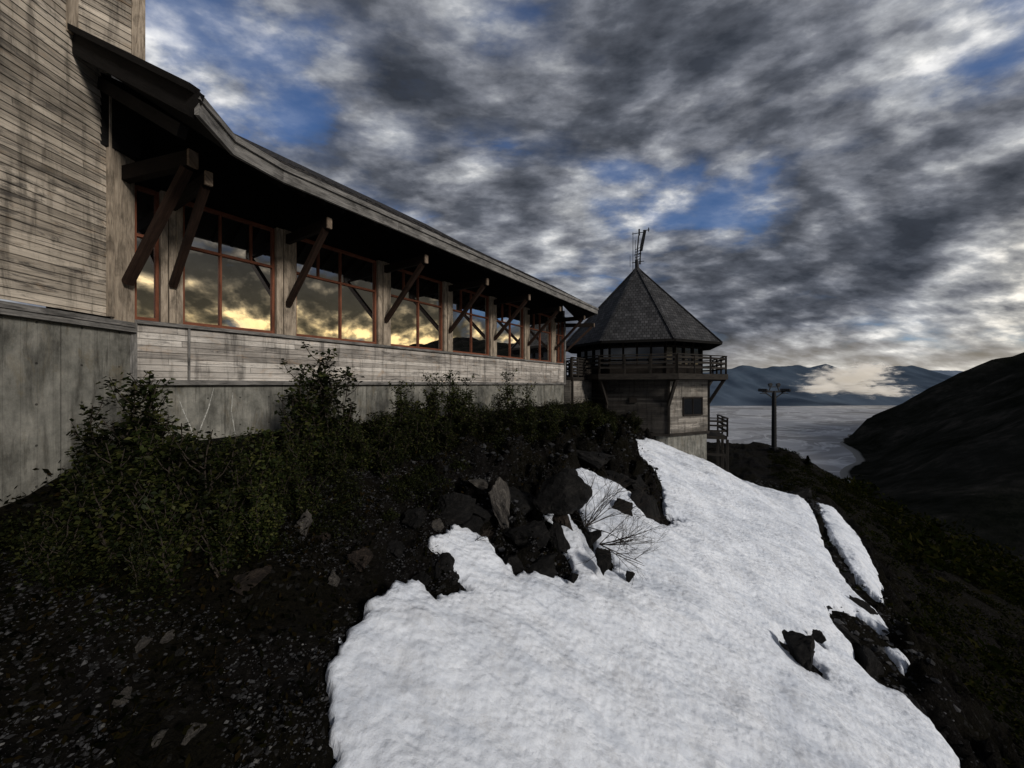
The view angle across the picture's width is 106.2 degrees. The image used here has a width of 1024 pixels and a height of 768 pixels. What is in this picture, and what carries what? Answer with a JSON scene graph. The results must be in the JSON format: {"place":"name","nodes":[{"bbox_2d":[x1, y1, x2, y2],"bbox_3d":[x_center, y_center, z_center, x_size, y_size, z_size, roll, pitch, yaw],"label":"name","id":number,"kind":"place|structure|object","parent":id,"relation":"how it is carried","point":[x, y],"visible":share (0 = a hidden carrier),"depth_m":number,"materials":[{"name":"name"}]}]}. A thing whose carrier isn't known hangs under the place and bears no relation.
{"place":"outdoors","nodes":[
{"label":"outdoors","id":0,"kind":"place"},
{"bbox_2d":[0,403,1023,767],"bbox_3d":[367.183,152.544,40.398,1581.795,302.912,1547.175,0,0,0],"label":"ground","id":1,"kind":"structure","parent":0,"point":[980,729],"depth_m":5.89,"materials":[{"name":"soil"}]},
{"bbox_2d":[15,502,93,587],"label":"shrub","id":2,"kind":"object","parent":1,"relation":"on","point":[48,549],"visible":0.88,"depth_m":4.83,"materials":[{"name":"green plant"}]},
{"bbox_2d":[33,475,107,553],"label":"shrub","id":3,"kind":"object","parent":1,"relation":"on","point":[51,528],"visible":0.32,"depth_m":5.09,"materials":[{"name":"green plant"}]},
{"bbox_2d":[48,418,108,496],"bbox_3d":[-6.582,1.219,5.907,0.542,1.437,0.823,0,0,-17],"label":"sapling","id":4,"kind":"object","parent":1,"relation":"on","point":[68,474],"visible":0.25,"depth_m":5.78,"materials":[{"name":"green plant"}]},
{"bbox_2d":[44,442,147,563],"bbox_3d":[-5.575,1.677,5.309,1.061,1.677,1.031,0,0,-4],"label":"shrub","id":5,"kind":"object","parent":1,"relation":"on","point":[101,530],"visible":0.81,"depth_m":5.14,"materials":[{"name":"green plant"}]},
{"bbox_2d":[61,455,131,538],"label":"shrub","id":6,"kind":"object","parent":1,"relation":"on","point":[87,471],"visible":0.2,"depth_m":5.41,"materials":[{"name":"green plant"}]},
{"bbox_2d":[64,397,130,491],"bbox_3d":[-6.194,1.139,5.785,0.753,1.878,0.643,0,0,20],"label":"sapling","id":7,"kind":"object","parent":1,"relation":"on","point":[99,436],"visible":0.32,"depth_m":5.70,"materials":[{"name":"green plant"}]},
{"bbox_2d":[67,433,144,519],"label":"shrub","id":8,"kind":"object","parent":1,"relation":"on","point":[112,473],"visible":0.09,"depth_m":5.60,"materials":[{"name":"green plant"}]},
{"bbox_2d":[90,376,156,499],"bbox_3d":[-6.069,1.015,6.019,0.905,2.257,0.772,0,0,41],"label":"sapling","id":9,"kind":"object","parent":1,"relation":"on","point":[122,425],"visible":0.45,"depth_m":5.95,"materials":[{"name":"green plant"}]},
{"bbox_2d":[95,374,169,467],"bbox_3d":[-6.143,0.946,6.211,1.274,2.226,0.839,0,0,12],"label":"sapling","id":10,"kind":"object","parent":1,"relation":"on","point":[128,398],"visible":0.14,"depth_m":6.25,"materials":[{"name":"green plant"}]},
{"bbox_2d":[105,425,164,504],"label":"shrub","id":11,"kind":"object","parent":1,"relation":"on","point":[136,436],"visible":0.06,"depth_m":5.95,"materials":[{"name":"green plant"}]},
{"bbox_2d":[121,522,168,590],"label":"shrub","id":12,"kind":"object","parent":1,"relation":"on","point":[138,559],"visible":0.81,"depth_m":5.07,"materials":[{"name":"green plant"}]},
{"bbox_2d":[94,422,200,557],"bbox_3d":[-5.257,1.605,5.618,1.230,2.001,1.266,0,0,-44],"label":"shrub","id":13,"kind":"object","parent":1,"relation":"on","point":[112,484],"visible":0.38,"depth_m":5.36,"materials":[{"name":"green plant"}]},
{"bbox_2d":[112,370,183,452],"bbox_3d":[-6.042,0.864,6.533,0.885,2.188,1.078,0,0,11],"label":"sapling","id":14,"kind":"object","parent":1,"relation":"on","point":[140,381],"visible":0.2,"depth_m":6.42,"materials":[{"name":"green plant"}]},
{"bbox_2d":[125,382,178,455],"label":"sapling","id":15,"kind":"object","parent":1,"relation":"on","point":[160,426],"visible":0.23,"depth_m":6.28,"materials":[{"name":"green plant"}]},
{"bbox_2d":[118,478,197,585],"bbox_3d":[-4.838,2.064,5.378,0.823,1.527,0.918,0,0,21],"label":"shrub","id":16,"kind":"object","parent":1,"relation":"on","point":[169,561],"visible":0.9,"depth_m":5.26,"materials":[{"name":"green plant"}]},
{"bbox_2d":[124,424,207,513],"bbox_3d":[-5.352,1.440,5.965,1.050,1.712,1.132,0,0,-40],"label":"shrub","id":17,"kind":"object","parent":1,"relation":"on","point":[141,463],"visible":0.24,"depth_m":5.68,"materials":[{"name":"green plant"}]},
{"bbox_2d":[144,428,205,477],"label":"shrub","id":18,"kind":"object","parent":1,"relation":"on","point":[197,440],"visible":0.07,"depth_m":6.27,"materials":[{"name":"green plant"}]},
{"bbox_2d":[132,428,239,551],"bbox_3d":[-4.891,1.611,5.786,1.126,1.933,1.214,0,0,36],"label":"shrub","id":19,"kind":"object","parent":1,"relation":"on","point":[207,493],"visible":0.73,"depth_m":5.73,"materials":[{"name":"green plant"}]},
{"bbox_2d":[180,722,205,744],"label":"rock","id":20,"kind":"object","parent":1,"relation":"on","point":[191,733],"visible":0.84,"depth_m":4.16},
{"bbox_2d":[180,434,247,528],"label":"shrub","id":21,"kind":"object","parent":1,"relation":"on","point":[217,461],"visible":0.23,"depth_m":6.25,"materials":[{"name":"green plant"}]},
{"bbox_2d":[179,489,250,577],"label":"shrub","id":22,"kind":"object","parent":1,"relation":"on","point":[223,538],"visible":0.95,"depth_m":5.73,"materials":[{"name":"green plant"}]},
{"bbox_2d":[0,444,454,636],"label":"wall undergrowth","id":23,"kind":"object","parent":1,"relation":"on","point":[242,548],"depth_m":5.21,"materials":[{"name":"green plant"}]},
{"bbox_2d":[191,434,264,532],"bbox_3d":[-4.757,1.683,6.382,1.117,1.779,1.036,0,0,-27],"label":"shrub","id":24,"kind":"object","parent":1,"relation":"on","point":[238,486],"visible":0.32,"depth_m":6.29,"materials":[{"name":"green plant"}]},
{"bbox_2d":[221,427,280,505],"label":"shrub","id":25,"kind":"object","parent":1,"relation":"on","point":[253,437],"visible":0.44,"depth_m":7.02,"materials":[{"name":"green plant"}]},
{"bbox_2d":[230,566,271,595],"bbox_3d":[-3.998,3.067,5.856,0.574,0.408,0.568,-31,-27,32],"label":"rock","id":26,"kind":"object","parent":1,"relation":"on","point":[256,576],"visible":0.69,"depth_m":5.77,"materials":[{"name":"stone"}]},
{"bbox_2d":[219,429,284,519],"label":"shrub","id":27,"kind":"object","parent":1,"relation":"on","point":[275,462],"visible":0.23,"depth_m":6.97,"materials":[{"name":"green plant"}]},
{"bbox_2d":[238,481,291,558],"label":"shrub","id":28,"kind":"object","parent":1,"relation":"on","point":[260,530],"visible":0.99,"depth_m":6.20,"materials":[{"name":"green plant"}]},
{"bbox_2d":[263,443,304,504],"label":"shrub","id":29,"kind":"object","parent":1,"relation":"on","point":[286,467],"visible":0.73,"depth_m":7.37,"materials":[{"name":"green plant"}]},
{"bbox_2d":[279,425,317,476],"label":"shrub","id":30,"kind":"object","parent":1,"relation":"on","point":[305,453],"visible":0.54,"depth_m":8.21,"materials":[{"name":"green plant"}]},
{"bbox_2d":[0,0,598,506],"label":"mountain lodge","id":31,"kind":"structure","parent":1,"relation":"on","point":[162,224],"depth_m":7.67,"materials":[{"name":"wood"}]},
{"bbox_2d":[135,185,158,321],"bbox_3d":[-7.132,-2.517,7.490,0.262,2.587,0.349,0,0,0],"label":"window","id":32,"kind":"structure","parent":31,"relation":"in","point":[146,200],"depth_m":7.51,"materials":[{"name":"clear glass"}]},
{"bbox_2d":[183,202,274,333],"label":"window","id":33,"kind":"structure","parent":31,"relation":"in","point":[229,269],"depth_m":8.68,"materials":[{"name":"clear glass"}]},
{"bbox_2d":[296,239,375,343],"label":"window","id":34,"kind":"structure","parent":31,"relation":"in","point":[336,300],"depth_m":10.85,"materials":[{"name":"clear glass"}]},
{"bbox_2d":[391,269,441,350],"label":"window","id":35,"kind":"structure","parent":31,"relation":"in","point":[417,321],"depth_m":13.36,"materials":[{"name":"clear glass"}]},
{"bbox_2d":[453,289,488,355],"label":"window","id":36,"kind":"structure","parent":31,"relation":"in","point":[471,335],"depth_m":15.81,"materials":[{"name":"clear glass"}]},
{"bbox_2d":[497,303,522,358],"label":"window","id":37,"kind":"structure","parent":31,"relation":"in","point":[510,343],"depth_m":18.21,"materials":[{"name":"clear glass"}]},
{"bbox_2d":[530,313,550,361],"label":"window","id":38,"kind":"structure","parent":31,"relation":"in","point":[540,348],"depth_m":20.67,"materials":[{"name":"clear glass"}]},
{"bbox_2d":[556,322,562,362],"bbox_3d":[2.734,-2.517,22.550,0.681,2.587,0.989,0,0,0],"label":"window","id":39,"kind":"structure","parent":31,"relation":"in","point":[559,329],"depth_m":22.69,"materials":[{"name":"clear glass"}]},
{"bbox_2d":[273,358,328,461],"bbox_3d":[-4.687,0.680,8.514,1.002,2.498,0.855,0,0,-43],"label":"sapling","id":40,"kind":"object","parent":1,"relation":"on","point":[287,421],"visible":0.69,"depth_m":8.39,"materials":[{"name":"green plant"}]},
{"bbox_2d":[294,509,312,536],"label":"rock","id":41,"kind":"object","parent":1,"relation":"on","point":[307,520],"visible":0.78,"depth_m":7.17,"materials":[{"name":"stone"}]},
{"bbox_2d":[282,371,329,470],"bbox_3d":[-4.547,0.857,8.517,0.913,2.276,0.779,0,0,-37],"label":"sapling","id":42,"kind":"object","parent":1,"relation":"on","point":[317,443],"visible":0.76,"depth_m":8.51,"materials":[{"name":"green plant"}]},
{"bbox_2d":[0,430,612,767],"bbox_3d":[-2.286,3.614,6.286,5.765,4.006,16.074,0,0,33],"label":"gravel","id":43,"kind":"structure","parent":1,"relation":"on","point":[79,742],"depth_m":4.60,"materials":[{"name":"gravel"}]},
{"bbox_2d":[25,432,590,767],"bbox_3d":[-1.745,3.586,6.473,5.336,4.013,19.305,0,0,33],"label":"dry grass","id":44,"kind":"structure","parent":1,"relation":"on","point":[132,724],"depth_m":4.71,"materials":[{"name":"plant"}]},
{"bbox_2d":[288,465,333,524],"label":"shrub","id":45,"kind":"object","parent":1,"relation":"on","point":[297,480],"visible":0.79,"depth_m":7.44,"materials":[{"name":"green plant"}]},
{"bbox_2d":[299,358,342,457],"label":"sapling","id":46,"kind":"object","parent":1,"relation":"on","point":[329,383],"visible":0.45,"depth_m":8.86,"materials":[{"name":"green plant"}]},
{"bbox_2d":[296,342,352,451],"bbox_3d":[-4.524,0.417,9.222,0.967,2.827,1.134,0,0,28],"label":"sapling","id":47,"kind":"object","parent":1,"relation":"on","point":[326,363],"visible":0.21,"depth_m":9.12,"materials":[{"name":"green plant"}]},
{"bbox_2d":[311,411,347,464],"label":"shrub","id":48,"kind":"object","parent":1,"relation":"on","point":[332,435],"visible":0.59,"depth_m":8.82,"materials":[{"name":"green plant"}]},
{"bbox_2d":[316,439,351,483],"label":"shrub","id":49,"kind":"object","parent":1,"relation":"on","point":[337,467],"visible":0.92,"depth_m":8.39,"materials":[{"name":"green plant"}]},
{"bbox_2d":[0,398,673,767],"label":"undergrowth","id":50,"kind":"object","parent":1,"relation":"on","point":[19,656],"visible":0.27,"depth_m":4.98,"materials":[{"name":"green plant"}]},
{"bbox_2d":[324,367,364,456],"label":"sapling","id":51,"kind":"object","parent":1,"relation":"on","point":[349,411],"visible":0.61,"depth_m":9.65,"materials":[{"name":"green plant"}]},
{"bbox_2d":[336,417,364,458],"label":"shrub","id":52,"kind":"object","parent":1,"relation":"on","point":[350,444],"visible":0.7,"depth_m":9.31,"materials":[{"name":"green plant"}]},
{"bbox_2d":[347,546,373,571],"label":"rock","id":53,"kind":"object","parent":1,"relation":"on","point":[356,556],"visible":0.96,"depth_m":7.10,"materials":[{"name":"stone"}]},
{"bbox_2d":[347,432,377,473],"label":"shrub","id":54,"kind":"object","parent":1,"relation":"on","point":[362,455],"visible":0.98,"depth_m":9.04,"materials":[{"name":"green plant"}]},
{"bbox_2d":[364,410,396,447],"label":"shrub","id":55,"kind":"object","parent":1,"relation":"on","point":[381,434],"visible":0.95,"depth_m":10.17,"materials":[{"name":"green plant"}]},
{"bbox_2d":[367,432,401,477],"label":"shrub","id":56,"kind":"object","parent":1,"relation":"on","point":[381,459],"visible":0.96,"depth_m":9.34,"materials":[{"name":"green plant"}]},
{"bbox_2d":[387,539,404,559],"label":"rock","id":57,"kind":"object","parent":1,"relation":"on","point":[395,548],"visible":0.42,"depth_m":7.83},
{"bbox_2d":[388,384,411,432],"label":"sapling","id":58,"kind":"object","parent":1,"relation":"on","point":[398,406],"visible":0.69,"depth_m":10.82,"materials":[{"name":"green plant"}]},
{"bbox_2d":[387,424,416,463],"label":"shrub","id":59,"kind":"object","parent":1,"relation":"on","point":[401,443],"visible":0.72,"depth_m":10.05,"materials":[{"name":"green plant"}]},
{"bbox_2d":[385,378,418,428],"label":"sapling","id":60,"kind":"object","parent":1,"relation":"on","point":[404,398],"visible":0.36,"depth_m":11.23,"materials":[{"name":"green plant"}]},
{"bbox_2d":[389,395,431,441],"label":"shrub","id":61,"kind":"object","parent":1,"relation":"on","point":[423,412],"visible":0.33,"depth_m":11.13,"materials":[{"name":"green plant"}]},
{"bbox_2d":[199,399,625,523],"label":"wall undergrowth","id":62,"kind":"object","parent":1,"relation":"on","point":[429,467],"depth_m":11.16,"materials":[{"name":"green plant"}]},
{"bbox_2d":[402,507,427,528],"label":"rock","id":63,"kind":"object","parent":1,"relation":"on","point":[414,517],"visible":0.92,"depth_m":8.38,"materials":[{"name":"stone"}]},
{"bbox_2d":[403,413,434,456],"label":"shrub","id":64,"kind":"object","parent":1,"relation":"on","point":[419,431],"visible":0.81,"depth_m":10.70,"materials":[{"name":"green plant"}]},
{"bbox_2d":[414,388,444,436],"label":"shrub","id":65,"kind":"object","parent":1,"relation":"on","point":[432,415],"visible":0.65,"depth_m":11.82,"materials":[{"name":"green plant"}]},
{"bbox_2d":[421,372,451,427],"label":"sapling","id":66,"kind":"object","parent":1,"relation":"on","point":[432,386],"visible":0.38,"depth_m":12.15,"materials":[{"name":"green plant"}]},
{"bbox_2d":[429,552,459,584],"bbox_3d":[-1.355,3.713,7.642,0.650,0.643,0.390,-16,-18,-36],"label":"rock","id":67,"kind":"object","parent":1,"relation":"on","point":[447,558],"visible":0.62,"depth_m":7.58,"materials":[{"name":"stone"}]},
{"bbox_2d":[429,414,459,452],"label":"shrub","id":68,"kind":"object","parent":1,"relation":"on","point":[446,432],"visible":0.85,"depth_m":11.43,"materials":[{"name":"green plant"}]},
{"bbox_2d":[440,370,461,424],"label":"sapling","id":69,"kind":"object","parent":1,"relation":"on","point":[452,385],"visible":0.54,"depth_m":12.99,"materials":[{"name":"green plant"}]},
{"bbox_2d":[434,492,475,524],"bbox_3d":[-1.320,2.878,9.027,1.030,0.611,0.566,-4,24,-15],"label":"rock","id":70,"kind":"object","parent":1,"relation":"on","point":[456,508],"visible":0.88,"depth_m":8.90,"materials":[{"name":"stone"}]},
{"bbox_2d":[439,385,473,433],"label":"shrub","id":71,"kind":"object","parent":1,"relation":"on","point":[461,405],"visible":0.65,"depth_m":12.88,"materials":[{"name":"green plant"}]},
{"bbox_2d":[453,409,479,437],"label":"shrub","id":72,"kind":"object","parent":1,"relation":"on","point":[463,426],"visible":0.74,"depth_m":12.42,"materials":[{"name":"green plant"}]},
{"bbox_2d":[455,374,477,424],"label":"sapling","id":73,"kind":"object","parent":1,"relation":"on","point":[466,393],"visible":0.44,"depth_m":13.51,"materials":[{"name":"green plant"}]},
{"bbox_2d":[457,515,483,532],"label":"rock","id":74,"kind":"object","parent":1,"relation":"on","point":[473,523],"visible":0.34,"depth_m":9.10,"materials":[{"name":"stone"}]},
{"bbox_2d":[472,504,494,522],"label":"rock","id":75,"kind":"object","parent":1,"relation":"on","point":[485,515],"visible":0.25,"depth_m":9.55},
{"bbox_2d":[470,407,503,444],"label":"shrub","id":76,"kind":"object","parent":1,"relation":"on","point":[493,427],"visible":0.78,"depth_m":12.99,"materials":[{"name":"green plant"}]},
{"bbox_2d":[488,477,509,528],"bbox_3d":[-0.261,3.050,9.665,0.550,1.395,0.449,-8,-7,-30],"label":"rock","id":77,"kind":"object","parent":1,"relation":"on","point":[499,493],"visible":0.98,"depth_m":9.57,"materials":[{"name":"stone"}]},
{"bbox_2d":[492,368,520,425],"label":"sapling","id":78,"kind":"object","parent":1,"relation":"on","point":[507,404],"visible":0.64,"depth_m":15.27,"materials":[{"name":"green plant"}]},
{"bbox_2d":[491,393,524,432],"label":"shrub","id":79,"kind":"object","parent":1,"relation":"on","point":[504,419],"visible":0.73,"depth_m":14.80,"materials":[{"name":"green plant"}]},
{"bbox_2d":[502,555,525,575],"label":"rock","id":80,"kind":"object","parent":1,"relation":"on","point":[514,562],"visible":0.63,"depth_m":8.57,"materials":[{"name":"stone"}]},
{"bbox_2d":[508,486,534,515],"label":"rock","id":81,"kind":"object","parent":1,"relation":"on","point":[523,502],"visible":0.37,"depth_m":10.46,"materials":[{"name":"stone"}]},
{"bbox_2d":[509,408,539,442],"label":"shrub","id":82,"kind":"object","parent":1,"relation":"on","point":[531,428],"visible":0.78,"depth_m":14.81,"materials":[{"name":"green plant"}]},
{"bbox_2d":[501,520,550,549],"bbox_3d":[0.432,3.808,9.546,1.237,0.735,0.881,-20,-15,16],"label":"rock","id":83,"kind":"object","parent":1,"relation":"on","point":[537,528],"visible":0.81,"depth_m":9.21,"materials":[{"name":"stone"}]},
{"bbox_2d":[526,553,555,577],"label":"rock","id":84,"kind":"object","parent":1,"relation":"on","point":[544,565],"visible":0.88,"depth_m":8.60,"materials":[{"name":"stone"}]},
{"bbox_2d":[543,410,564,439],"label":"shrub","id":85,"kind":"object","parent":1,"relation":"on","point":[550,418],"visible":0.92,"depth_m":16.20,"materials":[{"name":"green plant"}]},
{"bbox_2d":[549,522,569,552],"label":"rock","id":86,"kind":"object","parent":1,"relation":"on","point":[558,539],"visible":0.92,"depth_m":9.71,"materials":[{"name":"stone"}]},
{"bbox_2d":[532,467,592,514],"bbox_3d":[1.253,2.865,10.215,1.620,1.223,1.074,-15,-23,23],"label":"rock","id":87,"kind":"object","parent":1,"relation":"on","point":[565,491],"visible":1,"depth_m":9.90,"materials":[{"name":"stone"}]},
{"bbox_2d":[561,403,589,433],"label":"shrub","id":88,"kind":"object","parent":1,"relation":"on","point":[577,418],"visible":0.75,"depth_m":16.91,"materials":[{"name":"green plant"}]},
{"bbox_2d":[564,357,593,403],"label":"connecting wing","id":89,"kind":"structure","parent":1,"relation":"on","point":[577,387],"depth_m":23.76,"materials":[{"name":"concrete"}]},
{"bbox_2d":[576,449,615,468],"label":"rock","id":90,"kind":"object","parent":1,"relation":"on","point":[592,459],"visible":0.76,"depth_m":15.35,"materials":[{"name":"stone"}]},
{"bbox_2d":[586,404,608,432],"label":"shrub","id":91,"kind":"object","parent":1,"relation":"on","point":[596,420],"visible":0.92,"depth_m":18.76,"materials":[{"name":"green plant"}]},
{"bbox_2d":[572,462,666,564],"bbox_3d":[2.467,3.190,10.084,2.964,1.931,3.686,0,0,29],"label":"bare shrub","id":92,"kind":"object","parent":1,"relation":"on","point":[587,524],"visible":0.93,"depth_m":10.80,"materials":[{"name":"brown plant"}]},
{"bbox_2d":[605,470,636,486],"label":"rock","id":93,"kind":"object","parent":1,"relation":"on","point":[611,473],"visible":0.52,"depth_m":14.91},
{"bbox_2d":[576,508,675,590],"bbox_3d":[2.734,3.885,9.500,2.514,1.781,1.681,0,0,34],"label":"bare shrub","id":94,"kind":"object","parent":1,"relation":"on","point":[620,541],"visible":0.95,"depth_m":9.38,"materials":[{"name":"brown plant"}]},
{"bbox_2d":[325,438,959,767],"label":"snow patch","id":95,"kind":"object","parent":1,"relation":"on","point":[682,657],"visible":0.91,"depth_m":7.59,"materials":[{"name":"snow"}]},
{"bbox_2d":[595,547,611,575],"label":"rock","id":96,"kind":"object","parent":95,"relation":"on","point":[604,566],"visible":0.97,"depth_m":9.17,"materials":[{"name":"stone"}]},
{"bbox_2d":[631,489,660,523],"bbox_3d":[4.781,4.837,13.722,1.281,2.104,0.698,9,-27,-29],"label":"rock","id":97,"kind":"object","parent":1,"relation":"on","point":[650,508],"visible":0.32,"depth_m":13.71,"materials":[{"name":"stone"}]},
{"bbox_2d":[566,227,728,471],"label":"lookout tower","id":98,"kind":"structure","parent":1,"relation":"on","point":[645,342],"depth_m":24.21,"materials":[{"name":"wood"}]},
{"bbox_2d":[577,341,702,373],"bbox_3d":[9.100,-1.925,28.000,8.914,2.550,8.957,0,0,0],"label":"window frame","id":99,"kind":"structure","parent":98,"relation":"in","point":[629,370],"depth_m":24.35,"materials":[{"name":"wood"}]},
{"bbox_2d":[682,397,702,415],"bbox_3d":[11.370,1.400,24.190,1.679,1.190,0.910,0,0,0],"label":"window","id":100,"kind":"structure","parent":98,"relation":"in","point":[691,406],"depth_m":24.16,"materials":[{"name":"black glass"}]},
{"bbox_2d":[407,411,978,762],"bbox_3d":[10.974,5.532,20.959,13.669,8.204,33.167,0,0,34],"label":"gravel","id":101,"kind":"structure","parent":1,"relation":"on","point":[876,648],"depth_m":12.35,"materials":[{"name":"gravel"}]},
{"bbox_2d":[758,383,790,450],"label":"ski lift tower","id":102,"kind":"structure","parent":1,"relation":"on","point":[774,447],"depth_m":52.82,"materials":[{"name":"metal"}]},
{"bbox_2d":[782,629,814,671],"bbox_3d":[7.359,6.806,9.625,0.732,1.013,0.677,-6,-12,-5],"label":"rock","id":103,"kind":"object","parent":1,"relation":"on","point":[801,647],"visible":0.9,"depth_m":9.53,"materials":[{"name":"stone"}]},
{"bbox_2d":[767,448,908,625],"bbox_3d":[26.039,9.395,34.548,5.277,2.803,46.194,0,0,33],"label":"hillside brush","id":104,"kind":"object","parent":1,"relation":"on","point":[795,479],"visible":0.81,"depth_m":35.40,"materials":[{"name":"green plant"}]},
{"bbox_2d":[854,644,883,676],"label":"rock","id":105,"kind":"object","parent":1,"relation":"on","point":[871,664],"visible":0.55,"depth_m":11.21,"materials":[{"name":"stone"}]},
{"bbox_2d":[807,464,1023,767],"bbox_3d":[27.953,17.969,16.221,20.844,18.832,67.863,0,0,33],"label":"hillside brush","id":106,"kind":"object","parent":1,"relation":"on","point":[928,627],"visible":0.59,"depth_m":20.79,"materials":[{"name":"green plant"}]},
{"bbox_2d":[0,0,1023,374],"label":"sky","id":107,"kind":"structure","parent":0,"point":[839,184],"materials":[{"name":"grey"}]},
{"bbox_2d":[707,405,896,478],"bbox_3d":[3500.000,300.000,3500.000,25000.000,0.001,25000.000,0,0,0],"label":"water","id":108,"kind":"structure","parent":0,"point":[816,434],"depth_m":2653.10,"materials":[{"name":"liquid"}]},
{"bbox_2d":[703,364,951,405],"bbox_3d":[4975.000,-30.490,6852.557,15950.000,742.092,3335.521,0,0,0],"label":"mountain","id":109,"kind":"structure","parent":0,"point":[824,385],"depth_m":6438.67,"materials":[{"name":"blue"}]},
{"bbox_2d":[840,352,1023,561],"bbox_3d":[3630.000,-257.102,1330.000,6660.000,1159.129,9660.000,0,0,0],"label":"hill","id":110,"kind":"structure","parent":0,"point":[949,450],"depth_m":1117.58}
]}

